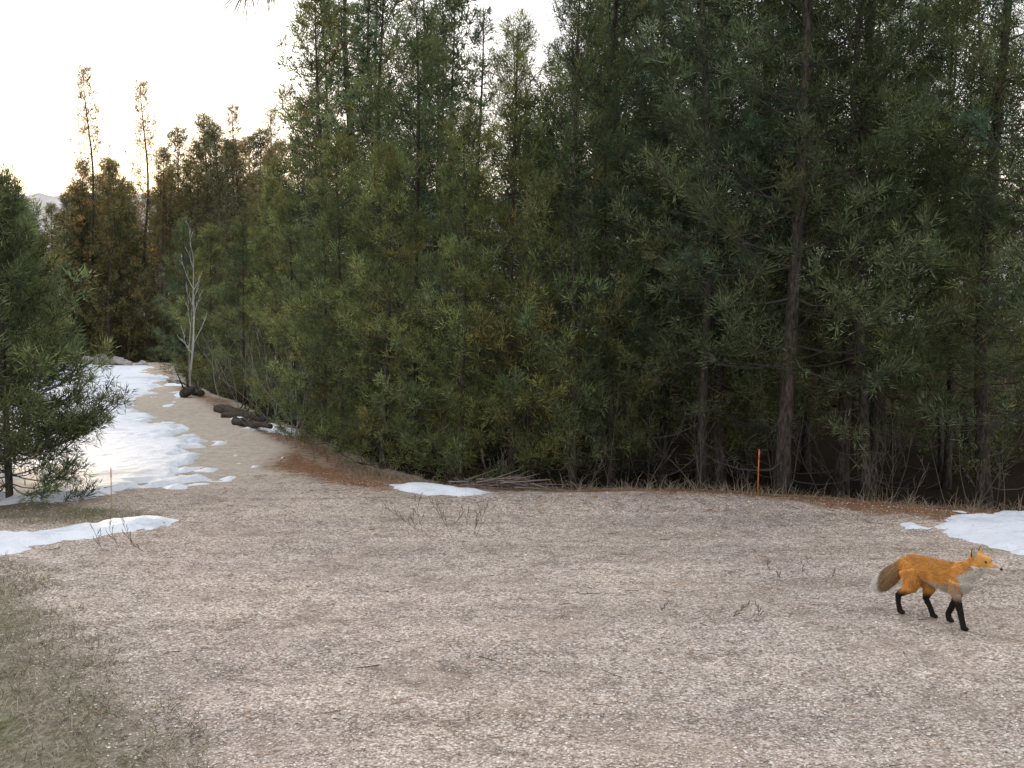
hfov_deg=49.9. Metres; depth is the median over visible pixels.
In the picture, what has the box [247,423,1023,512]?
dry edge grass
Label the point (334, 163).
pine tree
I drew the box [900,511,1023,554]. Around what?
snow patch
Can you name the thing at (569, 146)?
pine tree
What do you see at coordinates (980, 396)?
pine tree
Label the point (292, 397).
bare shrub
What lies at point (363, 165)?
pine tree
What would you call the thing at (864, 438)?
pine tree
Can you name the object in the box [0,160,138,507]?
pine tree
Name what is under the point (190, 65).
sky
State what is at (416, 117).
fir tree
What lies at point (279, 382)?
bare shrub
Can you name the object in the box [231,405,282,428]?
fallen log
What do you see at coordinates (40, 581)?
grass
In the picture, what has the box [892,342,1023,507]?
bare shrub
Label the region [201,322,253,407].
bare shrub
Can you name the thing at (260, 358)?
bare shrub
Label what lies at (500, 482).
branch pile
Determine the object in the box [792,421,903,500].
bare shrub
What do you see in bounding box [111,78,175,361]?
pine tree
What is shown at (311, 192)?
pine tree
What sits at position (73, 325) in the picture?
pine tree
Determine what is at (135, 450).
snow patch
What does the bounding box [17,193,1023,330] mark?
hill
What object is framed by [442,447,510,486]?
bare shrub
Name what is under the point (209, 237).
pine tree
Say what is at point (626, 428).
bare shrub
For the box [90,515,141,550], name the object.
dead weed
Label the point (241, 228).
pine tree
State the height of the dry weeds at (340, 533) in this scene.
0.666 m
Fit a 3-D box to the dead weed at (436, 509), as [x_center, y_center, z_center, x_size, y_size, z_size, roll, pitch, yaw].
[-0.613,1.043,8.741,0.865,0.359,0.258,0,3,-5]
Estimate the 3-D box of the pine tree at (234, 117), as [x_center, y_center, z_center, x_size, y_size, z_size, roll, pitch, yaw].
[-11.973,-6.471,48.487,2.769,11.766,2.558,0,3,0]
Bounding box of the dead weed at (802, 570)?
[767,561,834,578]
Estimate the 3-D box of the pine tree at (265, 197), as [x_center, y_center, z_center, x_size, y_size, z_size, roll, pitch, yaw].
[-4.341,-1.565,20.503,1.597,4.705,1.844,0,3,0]
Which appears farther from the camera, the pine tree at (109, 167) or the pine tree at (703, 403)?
the pine tree at (109, 167)
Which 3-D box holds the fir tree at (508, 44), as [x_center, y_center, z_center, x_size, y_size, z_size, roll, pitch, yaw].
[0.107,-2.378,18.359,2.272,7.120,2.200,0,3,0]
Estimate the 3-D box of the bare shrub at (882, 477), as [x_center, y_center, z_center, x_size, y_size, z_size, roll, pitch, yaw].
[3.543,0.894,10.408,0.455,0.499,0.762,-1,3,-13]
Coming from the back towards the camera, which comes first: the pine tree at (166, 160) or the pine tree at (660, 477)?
the pine tree at (166, 160)
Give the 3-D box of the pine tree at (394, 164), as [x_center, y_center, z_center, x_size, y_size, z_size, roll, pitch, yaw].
[-1.449,-0.851,12.545,1.713,3.972,1.617,1,4,23]
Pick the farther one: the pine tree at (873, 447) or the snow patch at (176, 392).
the snow patch at (176, 392)
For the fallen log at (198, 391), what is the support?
on the ground at (262, 451)
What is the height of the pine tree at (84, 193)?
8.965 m
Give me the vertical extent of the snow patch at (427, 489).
0.128 m
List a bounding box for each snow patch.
[0,364,283,505]
[0,515,177,554]
[162,383,181,406]
[230,416,298,435]
[390,482,491,496]
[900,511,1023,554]
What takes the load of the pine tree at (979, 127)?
on the ground at (262, 451)
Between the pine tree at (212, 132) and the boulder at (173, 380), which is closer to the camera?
the boulder at (173, 380)
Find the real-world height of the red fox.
0.473 m
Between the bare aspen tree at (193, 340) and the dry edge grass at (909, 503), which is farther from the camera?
the bare aspen tree at (193, 340)
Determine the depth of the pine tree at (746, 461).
13.88 m
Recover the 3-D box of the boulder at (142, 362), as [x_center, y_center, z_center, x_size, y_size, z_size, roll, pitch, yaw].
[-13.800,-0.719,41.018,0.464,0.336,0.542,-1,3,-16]
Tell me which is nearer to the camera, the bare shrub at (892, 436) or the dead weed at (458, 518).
the dead weed at (458, 518)
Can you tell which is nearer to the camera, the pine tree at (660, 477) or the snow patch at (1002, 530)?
the snow patch at (1002, 530)
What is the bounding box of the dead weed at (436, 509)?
[382,493,487,536]
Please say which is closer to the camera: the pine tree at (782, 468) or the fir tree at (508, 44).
the pine tree at (782, 468)
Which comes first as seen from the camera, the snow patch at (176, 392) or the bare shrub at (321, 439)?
the bare shrub at (321, 439)
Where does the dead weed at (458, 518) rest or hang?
on the ground at (262, 451)
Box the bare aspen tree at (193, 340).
[177,222,206,394]
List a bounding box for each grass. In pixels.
[0,509,240,767]
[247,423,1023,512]
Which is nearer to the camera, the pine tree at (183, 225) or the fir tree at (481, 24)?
the fir tree at (481, 24)
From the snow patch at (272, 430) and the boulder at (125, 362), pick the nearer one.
the snow patch at (272, 430)
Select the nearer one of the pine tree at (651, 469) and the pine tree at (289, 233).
the pine tree at (651, 469)
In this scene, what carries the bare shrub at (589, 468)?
on the ground at (262, 451)
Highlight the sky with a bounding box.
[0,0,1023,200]
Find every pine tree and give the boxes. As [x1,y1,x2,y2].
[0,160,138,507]
[0,174,104,485]
[52,160,125,358]
[53,62,127,354]
[74,158,147,358]
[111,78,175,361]
[124,145,201,362]
[143,216,225,380]
[154,111,241,363]
[166,220,259,392]
[177,121,263,366]
[204,212,284,401]
[206,0,311,40]
[209,101,259,364]
[215,155,308,406]
[238,176,316,415]
[240,105,289,364]
[241,188,348,423]
[262,125,410,455]
[265,181,382,440]
[288,52,426,449]
[305,137,473,474]
[318,0,504,467]
[372,97,551,483]
[409,2,600,485]
[471,0,678,487]
[480,0,731,486]
[526,0,764,471]
[545,0,804,488]
[575,0,869,490]
[588,0,831,489]
[595,0,908,478]
[607,0,1022,494]
[695,0,1022,497]
[733,0,1022,495]
[734,0,998,499]
[801,0,1023,508]
[886,0,1023,474]
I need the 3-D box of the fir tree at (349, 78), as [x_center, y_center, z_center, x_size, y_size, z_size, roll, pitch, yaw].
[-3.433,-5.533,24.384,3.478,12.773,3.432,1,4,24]
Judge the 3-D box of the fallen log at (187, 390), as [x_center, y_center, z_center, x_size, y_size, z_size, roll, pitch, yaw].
[-7.078,-0.029,24.032,0.464,0.688,0.658,0,3,0]
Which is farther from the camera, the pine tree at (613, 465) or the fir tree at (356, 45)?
the fir tree at (356, 45)
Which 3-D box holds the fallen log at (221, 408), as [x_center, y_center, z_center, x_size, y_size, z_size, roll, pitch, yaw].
[-4.785,0.402,19.421,0.359,0.505,3.312,-2,4,-30]
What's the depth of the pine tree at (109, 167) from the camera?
44.77 m
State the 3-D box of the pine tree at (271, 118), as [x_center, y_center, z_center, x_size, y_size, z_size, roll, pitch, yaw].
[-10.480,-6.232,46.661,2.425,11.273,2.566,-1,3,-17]
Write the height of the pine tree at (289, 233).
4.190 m
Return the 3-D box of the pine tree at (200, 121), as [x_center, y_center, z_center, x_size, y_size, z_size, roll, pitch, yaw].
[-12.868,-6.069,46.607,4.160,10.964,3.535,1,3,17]
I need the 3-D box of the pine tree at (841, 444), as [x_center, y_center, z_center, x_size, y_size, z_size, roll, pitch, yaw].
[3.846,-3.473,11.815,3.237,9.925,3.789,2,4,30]
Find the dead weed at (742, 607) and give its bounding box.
[660,599,763,616]
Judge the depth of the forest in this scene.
18.41 m
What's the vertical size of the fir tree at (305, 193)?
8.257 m
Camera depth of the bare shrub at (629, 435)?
11.55 m
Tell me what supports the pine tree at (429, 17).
on the ground at (262, 451)
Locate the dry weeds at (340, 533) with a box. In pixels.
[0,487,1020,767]
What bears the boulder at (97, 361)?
on the ground at (262, 451)
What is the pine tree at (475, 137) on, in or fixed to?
on the ground at (262, 451)
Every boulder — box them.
[80,354,109,364]
[110,356,124,364]
[116,359,132,365]
[136,360,147,365]
[167,376,184,383]
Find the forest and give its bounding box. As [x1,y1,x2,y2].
[0,0,1023,493]
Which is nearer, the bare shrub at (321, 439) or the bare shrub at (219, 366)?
the bare shrub at (321, 439)
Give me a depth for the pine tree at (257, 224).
23.72 m
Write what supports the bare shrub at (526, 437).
on the ground at (262, 451)
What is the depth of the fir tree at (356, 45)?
20.23 m
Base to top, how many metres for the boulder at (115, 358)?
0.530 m
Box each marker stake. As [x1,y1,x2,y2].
[110,467,111,512]
[757,449,759,494]
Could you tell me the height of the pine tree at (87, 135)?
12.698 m
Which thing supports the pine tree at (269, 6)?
on the ground at (262, 451)
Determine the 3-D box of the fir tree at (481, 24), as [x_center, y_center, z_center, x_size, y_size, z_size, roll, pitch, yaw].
[-0.452,-2.095,15.921,2.185,6.811,2.112,0,3,0]
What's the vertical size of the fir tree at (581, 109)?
11.238 m
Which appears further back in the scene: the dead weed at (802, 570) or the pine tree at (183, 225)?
the pine tree at (183, 225)
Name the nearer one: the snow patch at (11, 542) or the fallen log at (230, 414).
the snow patch at (11, 542)
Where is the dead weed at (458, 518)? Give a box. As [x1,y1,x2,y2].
[409,507,479,528]
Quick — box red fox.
[870,545,1002,630]
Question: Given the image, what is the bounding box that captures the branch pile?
[448,469,570,492]
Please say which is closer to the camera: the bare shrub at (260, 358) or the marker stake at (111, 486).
the marker stake at (111, 486)
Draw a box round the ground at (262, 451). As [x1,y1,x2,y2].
[0,331,1023,767]
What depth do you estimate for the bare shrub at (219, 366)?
23.96 m
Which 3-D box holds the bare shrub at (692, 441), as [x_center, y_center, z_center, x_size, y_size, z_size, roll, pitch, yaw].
[1.728,0.546,11.642,0.794,1.165,0.819,0,3,0]
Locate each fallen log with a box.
[174,367,197,396]
[177,378,204,395]
[213,396,267,421]
[221,401,275,417]
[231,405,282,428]
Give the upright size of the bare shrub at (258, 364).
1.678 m
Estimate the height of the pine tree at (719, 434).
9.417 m
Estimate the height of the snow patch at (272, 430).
0.216 m
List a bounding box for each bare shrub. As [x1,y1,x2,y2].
[195,335,255,398]
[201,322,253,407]
[212,339,308,429]
[227,331,295,410]
[234,294,281,422]
[243,353,321,439]
[298,412,361,465]
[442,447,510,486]
[507,373,552,486]
[562,443,607,489]
[563,337,658,486]
[588,390,686,485]
[642,382,718,489]
[714,447,751,491]
[724,331,828,490]
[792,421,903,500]
[858,451,928,502]
[863,332,949,502]
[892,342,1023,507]
[968,433,1009,508]
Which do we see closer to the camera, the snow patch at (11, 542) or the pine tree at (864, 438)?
the snow patch at (11, 542)
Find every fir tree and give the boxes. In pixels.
[264,82,339,400]
[270,0,426,409]
[296,0,432,423]
[349,0,473,413]
[355,0,494,450]
[418,3,549,464]
[473,25,578,439]
[521,3,687,440]
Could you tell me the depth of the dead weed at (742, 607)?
6.38 m
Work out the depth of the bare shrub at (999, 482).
10.28 m
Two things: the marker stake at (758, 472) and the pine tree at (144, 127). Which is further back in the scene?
the pine tree at (144, 127)
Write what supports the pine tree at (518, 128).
on the ground at (262, 451)
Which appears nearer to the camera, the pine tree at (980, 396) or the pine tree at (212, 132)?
the pine tree at (980, 396)
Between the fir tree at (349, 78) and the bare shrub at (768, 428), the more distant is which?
the fir tree at (349, 78)
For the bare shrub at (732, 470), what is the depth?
11.00 m
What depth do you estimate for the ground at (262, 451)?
6.36 m
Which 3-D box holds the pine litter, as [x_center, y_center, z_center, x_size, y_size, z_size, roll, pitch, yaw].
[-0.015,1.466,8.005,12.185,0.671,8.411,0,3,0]
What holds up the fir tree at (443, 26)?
on the ground at (262, 451)

